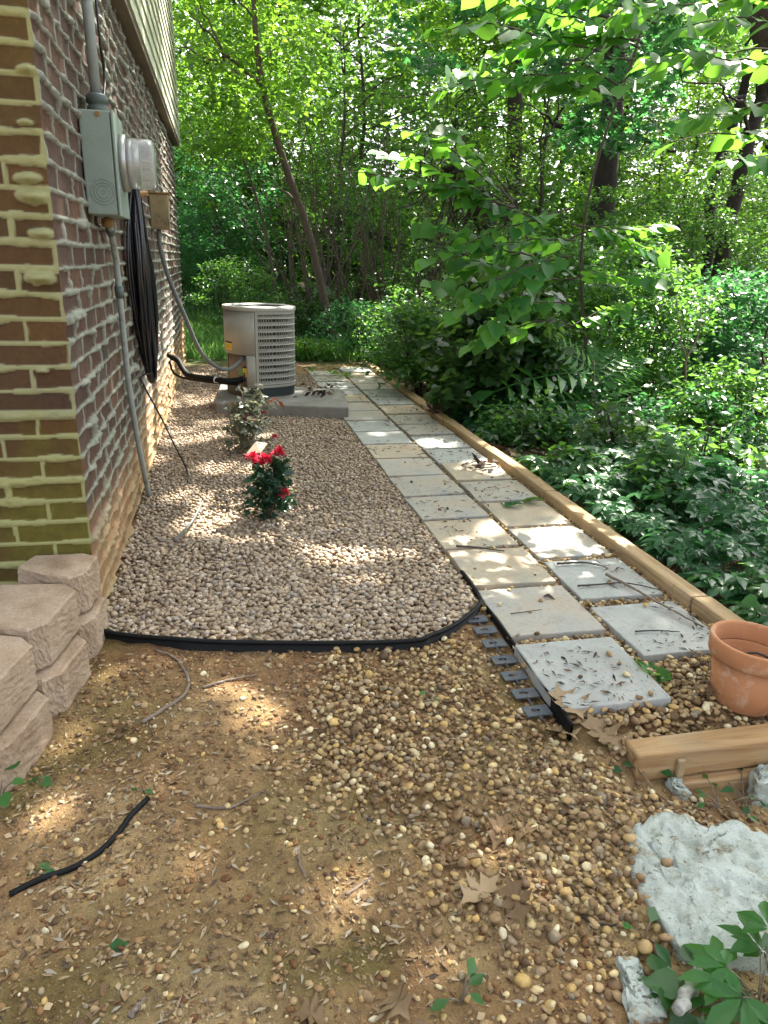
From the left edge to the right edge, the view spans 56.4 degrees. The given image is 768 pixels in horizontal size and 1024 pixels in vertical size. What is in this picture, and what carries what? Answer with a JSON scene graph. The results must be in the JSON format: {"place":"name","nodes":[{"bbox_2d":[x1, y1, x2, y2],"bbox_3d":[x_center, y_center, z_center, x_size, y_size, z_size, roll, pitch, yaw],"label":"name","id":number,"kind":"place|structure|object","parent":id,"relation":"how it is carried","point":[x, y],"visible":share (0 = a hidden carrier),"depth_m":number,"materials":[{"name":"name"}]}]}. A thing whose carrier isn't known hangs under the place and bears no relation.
{"place":"outdoors","nodes":[
{"label":"outdoors","id":0,"kind":"place"},
{"bbox_2d":[182,284,390,363],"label":"grass","id":1,"kind":"structure","parent":0,"point":[215,348],"depth_m":9.61,"materials":[{"name":"plant"}]},
{"bbox_2d":[0,266,767,1023],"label":"ground","id":2,"kind":"structure","parent":0,"point":[348,984],"depth_m":1.51,"materials":[{"name":"soil"}]},
{"bbox_2d":[0,690,52,793],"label":"retaining block","id":3,"kind":"structure","parent":2,"relation":"on","point":[26,733],"depth_m":1.72,"materials":[{"name":"concrete"}]},
{"bbox_2d":[0,635,37,732],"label":"retaining block","id":4,"kind":"structure","parent":3,"relation":"on","point":[18,683],"depth_m":1.74,"materials":[{"name":"concrete"}]},
{"bbox_2d":[36,634,90,717],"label":"retaining block","id":5,"kind":"structure","parent":2,"relation":"on","point":[63,678],"depth_m":1.93,"materials":[{"name":"concrete"}]},
{"bbox_2d":[0,584,80,670],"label":"retaining block","id":6,"kind":"structure","parent":5,"relation":"on","point":[43,620],"depth_m":1.94,"materials":[{"name":"concrete"}]},
{"bbox_2d":[8,796,149,896],"bbox_3d":[-0.618,0.707,1.509,0.054,0.027,0.327,15,23,32],"label":"rubber hose","id":7,"kind":"object","parent":2,"relation":"on","point":[107,844],"visible":1,"depth_m":1.48,"materials":[{"name":"black plastic"}]},
{"bbox_2d":[76,595,107,659],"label":"retaining block","id":8,"kind":"structure","parent":2,"relation":"on","point":[93,621],"depth_m":2.16,"materials":[{"name":"concrete"}]},
{"bbox_2d":[18,553,100,614],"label":"retaining block","id":9,"kind":"structure","parent":8,"relation":"on","point":[79,573],"depth_m":2.15,"materials":[{"name":"concrete"}]},
{"bbox_2d":[0,0,186,609],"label":"brick house","id":10,"kind":"structure","parent":2,"relation":"on","point":[71,480],"depth_m":2.22,"materials":[{"name":"brick"}]},
{"bbox_2d":[81,0,108,110],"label":"riser conduit","id":11,"kind":"object","parent":10,"relation":"attached to","point":[96,99],"visible":0.8,"depth_m":2.41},
{"bbox_2d":[78,109,156,219],"bbox_3d":[-0.928,-1.221,2.545,0.227,0.329,0.248,-3,20,-12],"label":"electric meter","id":12,"kind":"object","parent":10,"relation":"attached to","point":[118,165],"visible":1,"depth_m":2.45,"materials":[{"name":"paint"}]},
{"bbox_2d":[101,217,151,497],"bbox_3d":[-1.100,-0.569,3.101,0.047,1.290,0.587,-3,20,-12],"label":"ground conduit","id":13,"kind":"object","parent":10,"relation":"attached to","point":[107,223],"visible":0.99,"depth_m":3.02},
{"bbox_2d":[126,189,157,384],"bbox_3d":[-1.192,-1.107,3.564,0.119,0.968,0.377,-3,20,-12],"label":"cable coil","id":14,"kind":"object","parent":10,"relation":"hanging from","point":[142,285],"visible":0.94,"depth_m":3.43,"materials":[{"name":"rubber"}]},
{"bbox_2d":[148,191,170,229],"bbox_3d":[-1.486,-1.996,4.756,0.133,0.225,0.160,-3,20,-12],"label":"disconnect box","id":15,"kind":"object","parent":10,"relation":"attached to","point":[159,209],"visible":0.94,"depth_m":4.69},
{"bbox_2d":[156,229,243,371],"bbox_3d":[-1.287,-1.502,5.179,0.090,0.988,0.689,17,25,38],"label":"flexible conduit","id":16,"kind":"object","parent":15,"relation":"hanging from","point":[186,320],"visible":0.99,"depth_m":5.05,"materials":[{"name":"plastic"}]},
{"bbox_2d":[175,185,237,307],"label":"shrub","id":17,"kind":"object","parent":2,"relation":"on","point":[187,282],"visible":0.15,"depth_m":13.19,"materials":[{"name":"green plant"}]},
{"bbox_2d":[175,86,275,294],"bbox_3d":[-2.309,-4.253,10.292,1.608,3.477,1.579,-3,20,-12],"label":"thin sapling","id":18,"kind":"object","parent":2,"relation":"on","point":[207,160],"visible":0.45,"depth_m":9.99,"materials":[{"name":"green plant"}]},
{"bbox_2d":[173,116,291,317],"bbox_3d":[-2.807,-4.823,11.778,2.644,3.297,2.185,-3,20,-12],"label":"shrub","id":19,"kind":"object","parent":2,"relation":"on","point":[226,217],"visible":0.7,"depth_m":11.75,"materials":[{"name":"green plant"}]},
{"bbox_2d":[183,255,287,324],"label":"shrub","id":20,"kind":"object","parent":2,"relation":"on","point":[247,290],"visible":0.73,"depth_m":10.36,"materials":[{"name":"green plant"}]},
{"bbox_2d":[174,0,310,299],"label":"young tree","id":21,"kind":"object","parent":2,"relation":"on","point":[209,206],"visible":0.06,"depth_m":13.54,"materials":[{"name":"green plant"}]},
{"bbox_2d":[173,0,350,339],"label":"leaning tree","id":22,"kind":"object","parent":2,"relation":"on","point":[256,33],"visible":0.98,"depth_m":8.47,"materials":[{"name":"green plant"}]},
{"bbox_2d":[172,0,364,287],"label":"young tree","id":23,"kind":"object","parent":2,"relation":"on","point":[333,27],"visible":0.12,"depth_m":16.49,"materials":[{"name":"green plant"}]},
{"bbox_2d":[181,13,358,298],"bbox_3d":[-2.454,-7.355,15.401,4.031,5.513,4.301,-3,20,-12],"label":"young tree","id":24,"kind":"object","parent":2,"relation":"on","point":[278,219],"visible":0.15,"depth_m":14.95,"materials":[{"name":"green plant"}]},
{"bbox_2d":[215,384,348,419],"bbox_3d":[-0.854,-0.918,5.864,1.244,0.102,0.922,3,19,4],"label":"concrete pad","id":25,"kind":"object","parent":2,"relation":"on","point":[333,405],"visible":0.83,"depth_m":5.46,"materials":[{"name":"concrete"}]},
{"bbox_2d":[221,303,295,396],"bbox_3d":[-1.004,-1.319,5.795,0.552,0.691,0.552,-11,23,-33],"label":"air conditioner","id":26,"kind":"object","parent":25,"relation":"on","point":[257,336],"visible":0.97,"depth_m":5.59,"materials":[{"name":"paint"}]},
{"bbox_2d":[107,365,477,639],"bbox_3d":[-0.839,-0.585,5.047,1.398,0.062,6.171,-3,20,-12],"label":"gravel bed","id":27,"kind":"object","parent":2,"relation":"on","point":[369,530],"visible":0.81,"depth_m":2.96,"materials":[{"name":"gravel"}]},
{"bbox_2d":[220,383,283,452],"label":"rose bush","id":28,"kind":"object","parent":27,"relation":"on","point":[245,426],"visible":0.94,"depth_m":4.33,"materials":[{"name":"green plant"}]},
{"bbox_2d":[241,445,296,519],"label":"rose bush","id":29,"kind":"object","parent":27,"relation":"on","point":[271,484],"visible":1,"depth_m":3.21,"materials":[{"name":"green plant"}]},
{"bbox_2d":[104,570,482,652],"bbox_3d":[-0.221,0.398,2.342,1.317,0.086,0.429,-6,21,-22],"label":"lawn edging","id":30,"kind":"object","parent":2,"relation":"on","point":[232,645],"visible":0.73,"depth_m":2.23,"materials":[{"name":"black plastic"}]},
{"bbox_2d":[259,279,339,341],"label":"shrub","id":31,"kind":"object","parent":2,"relation":"on","point":[300,311],"visible":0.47,"depth_m":10.00,"materials":[{"name":"green plant"}]},
{"bbox_2d":[240,0,451,295],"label":"young tree","id":32,"kind":"object","parent":2,"relation":"on","point":[335,89],"visible":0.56,"depth_m":12.28,"materials":[{"name":"green plant"}]},
{"bbox_2d":[304,294,406,363],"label":"shrub","id":33,"kind":"object","parent":2,"relation":"on","point":[345,308],"visible":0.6,"depth_m":8.68,"materials":[{"name":"green plant"}]},
{"bbox_2d":[223,0,499,304],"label":"young tree","id":34,"kind":"object","parent":2,"relation":"on","point":[387,71],"visible":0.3,"depth_m":15.24,"materials":[{"name":"green plant"}]},
{"bbox_2d":[230,69,529,342],"bbox_3d":[0.019,-4.375,10.886,4.585,3.845,3.361,-3,20,-12],"label":"cane thicket","id":35,"kind":"object","parent":2,"relation":"on","point":[373,269],"visible":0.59,"depth_m":10.79,"materials":[{"name":"green plant"}]},
{"bbox_2d":[0,628,767,1023],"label":"loose pebbles","id":36,"kind":"object","parent":2,"relation":"on","point":[594,910],"visible":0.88,"depth_m":1.67,"materials":[{"name":"gravel"}]},
{"bbox_2d":[459,870,499,903],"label":"dead leaf","id":37,"kind":"object","parent":36,"relation":"on","point":[477,892],"visible":1,"depth_m":1.42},
{"bbox_2d":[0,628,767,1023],"bbox_3d":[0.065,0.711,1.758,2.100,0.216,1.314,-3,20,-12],"label":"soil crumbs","id":38,"kind":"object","parent":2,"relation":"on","point":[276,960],"visible":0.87,"depth_m":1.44,"materials":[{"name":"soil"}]},
{"bbox_2d":[0,623,767,1023],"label":"ground litter","id":39,"kind":"object","parent":2,"relation":"on","point":[210,959],"visible":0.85,"depth_m":1.47,"materials":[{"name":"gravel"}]},
{"bbox_2d":[342,284,446,368],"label":"shrub","id":40,"kind":"object","parent":2,"relation":"on","point":[375,319],"visible":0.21,"depth_m":8.11,"materials":[{"name":"green plant"}]},
{"bbox_2d":[365,444,426,459],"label":"stone paver","id":41,"kind":"object","parent":2,"relation":"on","point":[403,453],"visible":0.69,"depth_m":4.47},
{"bbox_2d":[376,458,444,478],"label":"stone paver","id":42,"kind":"object","parent":2,"relation":"on","point":[391,468],"visible":0.7,"depth_m":4.15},
{"bbox_2d":[361,298,474,396],"bbox_3d":[0.365,-1.431,6.383,1.157,0.915,0.958,-3,20,-12],"label":"shrub","id":43,"kind":"object","parent":2,"relation":"on","point":[410,372],"visible":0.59,"depth_m":6.31,"materials":[{"name":"green plant"}]},
{"bbox_2d":[389,475,464,498],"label":"stone paver","id":44,"kind":"object","parent":2,"relation":"on","point":[407,487],"visible":0.59,"depth_m":3.81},
{"bbox_2d":[354,62,538,310],"bbox_3d":[1.037,-5.499,12.943,3.340,4.568,3.564,17,25,38],"label":"young tree","id":45,"kind":"object","parent":2,"relation":"on","point":[452,107],"visible":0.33,"depth_m":12.50,"materials":[{"name":"green plant"}]},
{"bbox_2d":[405,495,488,523],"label":"stone paver","id":46,"kind":"object","parent":2,"relation":"on","point":[420,510],"visible":0.69,"depth_m":3.48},
{"bbox_2d":[359,54,538,297],"bbox_3d":[1.471,-7.062,16.185,3.964,5.475,4.184,-3,20,-12],"label":"young tree","id":47,"kind":"object","parent":2,"relation":"on","point":[449,120],"visible":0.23,"depth_m":15.55,"materials":[{"name":"green plant"}]},
{"bbox_2d":[429,956,484,1011],"bbox_3d":[0.142,0.827,1.222,0.069,0.041,0.131,19,26,40],"label":"weed sprout","id":48,"kind":"object","parent":2,"relation":"on","point":[441,1003],"visible":1,"depth_m":1.23,"materials":[{"name":"green plant"}]},
{"bbox_2d":[172,0,767,325],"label":"wood","id":49,"kind":"object","parent":2,"relation":"on","point":[554,190],"visible":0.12,"depth_m":18.87,"materials":[{"name":"green plant"}]},
{"bbox_2d":[424,518,517,553],"bbox_3d":[0.378,0.111,3.180,0.334,0.048,0.331,-3,20,-12],"label":"stone paver","id":50,"kind":"object","parent":2,"relation":"on","point":[493,532],"visible":0.66,"depth_m":3.15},
{"bbox_2d":[388,145,565,307],"bbox_3d":[1.031,-2.247,7.617,2.054,3.069,1.096,-3,20,-12],"label":"vine snag","id":51,"kind":"object","parent":2,"relation":"on","point":[482,223],"visible":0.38,"depth_m":7.26,"materials":[{"name":"green plant"}]},
{"bbox_2d":[441,462,512,483],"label":"stone paver","id":52,"kind":"object","parent":2,"relation":"on","point":[458,472],"visible":0.57,"depth_m":4.06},
{"bbox_2d":[413,271,576,428],"bbox_3d":[0.861,-1.193,5.519,1.306,1.292,1.112,-3,20,-12],"label":"shrub","id":53,"kind":"object","parent":2,"relation":"on","point":[501,357],"visible":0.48,"depth_m":5.34,"materials":[{"name":"green plant"}]},
{"bbox_2d":[418,0,577,240],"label":"straight tree","id":54,"kind":"object","parent":2,"relation":"on","point":[517,99],"visible":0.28,"depth_m":13.67,"materials":[{"name":"green plant"}]},
{"bbox_2d":[460,480,538,505],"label":"stone paver","id":55,"kind":"object","parent":2,"relation":"on","point":[501,491],"visible":0.63,"depth_m":3.75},
{"bbox_2d":[447,547,555,591],"bbox_3d":[0.455,0.230,2.842,0.339,0.050,0.351,-3,20,-12],"label":"stone paver","id":56,"kind":"object","parent":2,"relation":"on","point":[492,571],"visible":0.69,"depth_m":2.80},
{"bbox_2d":[493,874,532,923],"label":"dead leaf","id":57,"kind":"object","parent":2,"relation":"on","point":[520,909],"visible":1,"depth_m":1.41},
{"bbox_2d":[314,370,718,705],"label":"path litter","id":58,"kind":"object","parent":2,"relation":"on","point":[621,682],"visible":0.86,"depth_m":2.57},
{"bbox_2d":[483,447,555,499],"bbox_3d":[0.758,-0.222,4.110,0.085,0.090,0.910,-3,20,-12],"label":"landscape timber","id":59,"kind":"object","parent":2,"relation":"on","point":[525,476],"visible":0.73,"depth_m":4.03,"materials":[{"name":"brown wood"}]},
{"bbox_2d":[468,606,573,740],"bbox_3d":[0.389,0.482,2.196,0.101,0.087,0.680,-3,20,-12],"label":"path edging","id":60,"kind":"object","parent":2,"relation":"on","point":[560,715],"visible":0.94,"depth_m":2.13,"materials":[{"name":"black plastic"}]},
{"bbox_2d":[482,501,570,530],"bbox_3d":[0.680,0.024,3.454,0.328,0.047,0.332,-3,20,-12],"label":"stone paver","id":61,"kind":"object","parent":2,"relation":"on","point":[531,513],"visible":0.65,"depth_m":3.41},
{"bbox_2d":[470,385,584,453],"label":"shrub","id":62,"kind":"object","parent":2,"relation":"on","point":[520,440],"visible":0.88,"depth_m":4.94,"materials":[{"name":"green plant"}]},
{"bbox_2d":[304,366,767,753],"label":"path gravel","id":63,"kind":"structure","parent":2,"relation":"on","point":[709,706],"depth_m":2.09,"materials":[{"name":"gravel"}]},
{"bbox_2d":[581,713,626,748],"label":"dead leaf","id":64,"kind":"object","parent":63,"relation":"on","point":[591,723],"visible":1,"depth_m":1.90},
{"bbox_2d":[456,215,622,376],"bbox_3d":[1.435,-1.878,6.870,1.655,1.821,1.550,5,20,9],"label":"shrub","id":65,"kind":"object","parent":2,"relation":"on","point":[588,259],"visible":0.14,"depth_m":6.58,"materials":[{"name":"green plant"}]},
{"bbox_2d":[312,245,767,416],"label":"undergrowth","id":66,"kind":"object","parent":2,"relation":"on","point":[616,398],"visible":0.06,"depth_m":10.16,"materials":[{"name":"green plant"}]},
{"bbox_2d":[433,47,648,300],"bbox_3d":[3.286,-6.581,15.041,4.077,5.631,4.303,-11,23,-32],"label":"young tree","id":67,"kind":"object","parent":2,"relation":"on","point":[543,170],"visible":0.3,"depth_m":14.49,"materials":[{"name":"green plant"}]},
{"bbox_2d":[479,585,604,643],"bbox_3d":[0.535,0.357,2.496,0.335,0.047,0.348,-3,20,-12],"label":"stone paver","id":68,"kind":"object","parent":2,"relation":"on","point":[566,613],"visible":0.78,"depth_m":2.45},
{"bbox_2d":[334,0,767,412],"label":"redbud tree","id":69,"kind":"object","parent":2,"relation":"on","point":[615,29],"visible":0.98,"depth_m":3.79,"materials":[{"name":"green plant"}]},
{"bbox_2d":[436,9,672,295],"bbox_3d":[4.131,-8.778,17.940,5.662,7.821,5.977,12,22,26],"label":"young tree","id":70,"kind":"object","parent":2,"relation":"on","point":[547,127],"visible":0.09,"depth_m":17.17,"materials":[{"name":"green plant"}]},
{"bbox_2d":[508,526,611,560],"bbox_3d":[0.756,0.146,3.121,0.329,0.047,0.346,-3,20,-12],"label":"stone paver","id":71,"kind":"object","parent":2,"relation":"on","point":[560,542],"visible":0.73,"depth_m":3.09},
{"bbox_2d":[371,0,752,353],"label":"oak tree","id":72,"kind":"object","parent":2,"relation":"on","point":[606,173],"visible":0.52,"depth_m":7.92,"materials":[{"name":"green plant"}]},
{"bbox_2d":[498,336,631,428],"bbox_3d":[1.349,-1.041,5.810,1.158,0.845,1.001,12,22,27],"label":"shrub","id":73,"kind":"object","parent":2,"relation":"on","point":[578,389],"visible":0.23,"depth_m":5.59,"materials":[{"name":"green plant"}]},
{"bbox_2d":[363,358,767,620],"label":"woodland litter","id":74,"kind":"object","parent":2,"relation":"on","point":[510,450],"visible":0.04,"depth_m":4.74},
{"bbox_2d":[465,336,695,449],"bbox_3d":[1.504,-0.903,5.407,2.074,0.842,0.670,-6,21,-22],"label":"compound leaf sapling","id":75,"kind":"object","parent":2,"relation":"on","point":[627,362],"visible":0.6,"depth_m":5.37,"materials":[{"name":"plant"}]},
{"bbox_2d":[546,440,614,480],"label":"leafy plant","id":76,"kind":"object","parent":2,"relation":"on","point":[571,453],"visible":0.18,"depth_m":4.18,"materials":[{"name":"green plant"}]},
{"bbox_2d":[514,637,670,714],"bbox_3d":[0.607,0.488,2.130,0.335,0.049,0.347,-3,20,-12],"label":"stone paver","id":77,"kind":"object","parent":2,"relation":"on","point":[642,684],"visible":0.85,"depth_m":2.10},
{"bbox_2d":[438,391,767,625],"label":"creeper carpet","id":78,"kind":"object","parent":2,"relation":"on","point":[732,518],"visible":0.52,"depth_m":3.33,"materials":[{"name":"green plant"}]},
{"bbox_2d":[544,558,662,602],"bbox_3d":[0.836,0.271,2.772,0.333,0.048,0.350,-3,20,-12],"label":"stone paver","id":79,"kind":"object","parent":2,"relation":"on","point":[571,577],"visible":0.68,"depth_m":2.73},
{"bbox_2d":[571,399,673,476],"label":"leafy plant","id":80,"kind":"object","parent":2,"relation":"on","point":[610,428],"visible":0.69,"depth_m":4.46,"materials":[{"name":"green plant"}]},
{"bbox_2d":[544,491,706,608],"bbox_3d":[0.986,0.134,3.118,0.077,0.088,1.235,-3,20,-12],"label":"landscape timber","id":81,"kind":"object","parent":2,"relation":"on","point":[670,582],"visible":0.78,"depth_m":2.94,"materials":[{"name":"brown wood"}]},
{"bbox_2d":[548,185,703,343],"bbox_3d":[3.339,-3.185,10.055,2.302,2.582,1.808,-3,20,-12],"label":"shrub","id":82,"kind":"object","parent":2,"relation":"on","point":[609,219],"visible":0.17,"depth_m":9.64,"materials":[{"name":"green plant"}]},
{"bbox_2d":[615,955,666,1023],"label":"white rock","id":83,"kind":"object","parent":2,"relation":"on","point":[640,1007],"visible":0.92,"depth_m":1.23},
{"bbox_2d":[556,223,734,413],"bbox_3d":[2.293,-1.600,6.263,1.482,1.730,1.303,-3,20,-12],"label":"shrub","id":84,"kind":"object","parent":2,"relation":"on","point":[615,294],"visible":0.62,"depth_m":6.01,"materials":[{"name":"green plant"}]},
{"bbox_2d":[590,601,710,662],"bbox_3d":[0.920,0.402,2.404,0.330,0.053,0.348,-3,20,-12],"label":"stone paver","id":85,"kind":"object","parent":2,"relation":"on","point":[623,622],"visible":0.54,"depth_m":2.37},
{"bbox_2d":[552,89,766,330],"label":"young tree","id":86,"kind":"object","parent":2,"relation":"on","point":[658,161],"visible":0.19,"depth_m":12.11,"materials":[{"name":"green plant"}]},
{"bbox_2d":[620,437,706,518],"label":"leafy plant","id":87,"kind":"object","parent":2,"relation":"on","point":[647,471],"visible":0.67,"depth_m":3.65,"materials":[{"name":"green plant"}]},
{"bbox_2d":[579,71,767,314],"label":"young tree","id":88,"kind":"object","parent":2,"relation":"on","point":[747,200],"visible":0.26,"depth_m":13.59,"materials":[{"name":"green plant"}]},
{"bbox_2d":[590,261,767,397],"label":"shrub","id":89,"kind":"object","parent":2,"relation":"on","point":[712,279],"visible":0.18,"depth_m":7.09,"materials":[{"name":"green plant"}]},
{"bbox_2d":[610,386,767,462],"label":"shrub","id":90,"kind":"object","parent":2,"relation":"on","point":[646,411],"visible":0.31,"depth_m":5.15,"materials":[{"name":"green plant"}]},
{"bbox_2d":[652,276,730,426],"bbox_3d":[2.432,-1.198,5.849,0.653,1.380,0.538,5,20,10],"label":"forked sapling","id":91,"kind":"object","parent":2,"relation":"on","point":[684,305],"visible":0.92,"depth_m":5.67,"materials":[{"name":"green plant"}]},
{"bbox_2d":[617,8,767,315],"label":"young tree","id":92,"kind":"object","parent":2,"relation":"on","point":[707,144],"visible":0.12,"depth_m":17.55,"materials":[{"name":"green plant"}]},
{"bbox_2d":[622,149,767,364],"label":"vine tangle","id":93,"kind":"object","parent":2,"relation":"on","point":[729,221],"visible":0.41,"depth_m":9.22,"materials":[{"name":"green plant"}]},
{"bbox_2d":[622,39,767,303],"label":"young tree","id":94,"kind":"object","parent":2,"relation":"on","point":[707,105],"visible":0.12,"depth_m":15.75,"materials":[{"name":"green plant"}]},
{"bbox_2d":[626,812,767,975],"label":"white rock","id":95,"kind":"object","parent":2,"relation":"on","point":[706,883],"visible":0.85,"depth_m":1.49,"materials":[{"name":"stone"}]},
{"bbox_2d":[642,945,751,1023],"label":"leafy weed","id":96,"kind":"object","parent":2,"relation":"on","point":[666,980],"visible":0.58,"depth_m":1.24,"materials":[{"name":"green plant"}]},
{"bbox_2d":[651,354,767,463],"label":"shrub","id":97,"kind":"object","parent":2,"relation":"on","point":[735,387],"visible":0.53,"depth_m":5.25,"materials":[{"name":"green plant"}]},
{"bbox_2d":[654,418,767,476],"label":"leafy plant","id":98,"kind":"object","parent":2,"relation":"on","point":[732,445],"visible":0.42,"depth_m":4.29,"materials":[{"name":"green plant"}]},
{"bbox_2d":[668,766,757,790],"bbox_3d":[1.161,0.707,1.957,0.873,0.084,0.074,-2,20,-11],"label":"cross timber","id":99,"kind":"object","parent":2,"relation":"on","point":[721,779],"depth_m":1.86,"materials":[{"name":"brown wood"}]},
{"bbox_2d":[624,723,767,780],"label":"cross timber","id":100,"kind":"object","parent":99,"relation":"on","point":[716,750],"visible":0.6,"depth_m":1.86,"materials":[{"name":"brown wood"}]},
{"bbox_2d":[660,262,767,415],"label":"shrub","id":101,"kind":"object","parent":2,"relation":"on","point":[731,328],"visible":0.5,"depth_m":6.57,"materials":[{"name":"green plant"}]},
{"bbox_2d":[661,0,767,356],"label":"twin trunk tree","id":102,"kind":"object","parent":2,"relation":"on","point":[752,122],"visible":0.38,"depth_m":10.25,"materials":[{"name":"green plant"}]},
{"bbox_2d":[690,596,744,623],"bbox_3d":[1.197,0.453,2.227,0.079,0.088,0.695,-3,20,-12],"label":"landscape timber","id":103,"kind":"object","parent":2,"relation":"on","point":[709,609],"visible":0.39,"depth_m":2.46,"materials":[{"name":"brown wood"}]},
{"bbox_2d":[677,901,767,1023],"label":"leafy weed","id":104,"kind":"object","parent":2,"relation":"on","point":[720,980],"visible":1,"depth_m":1.23,"materials":[{"name":"green plant"}]},
{"bbox_2d":[681,454,767,533],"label":"leafy plant","id":105,"kind":"object","parent":2,"relation":"on","point":[714,465],"visible":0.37,"depth_m":3.64,"materials":[{"name":"green plant"}]},
{"bbox_2d":[683,935,767,1023],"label":"leafy weed","id":106,"kind":"object","parent":2,"relation":"on","point":[696,949],"visible":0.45,"depth_m":1.28,"materials":[{"name":"green plant"}]},
{"bbox_2d":[708,620,767,716],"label":"clay pot","id":107,"kind":"object","parent":2,"relation":"on","point":[739,679],"visible":1,"depth_m":1.98,"materials":[{"name":"ceramic"}]},
{"bbox_2d":[173,0,765,258],"label":"sky","id":108,"kind":"structure","parent":0,"point":[384,46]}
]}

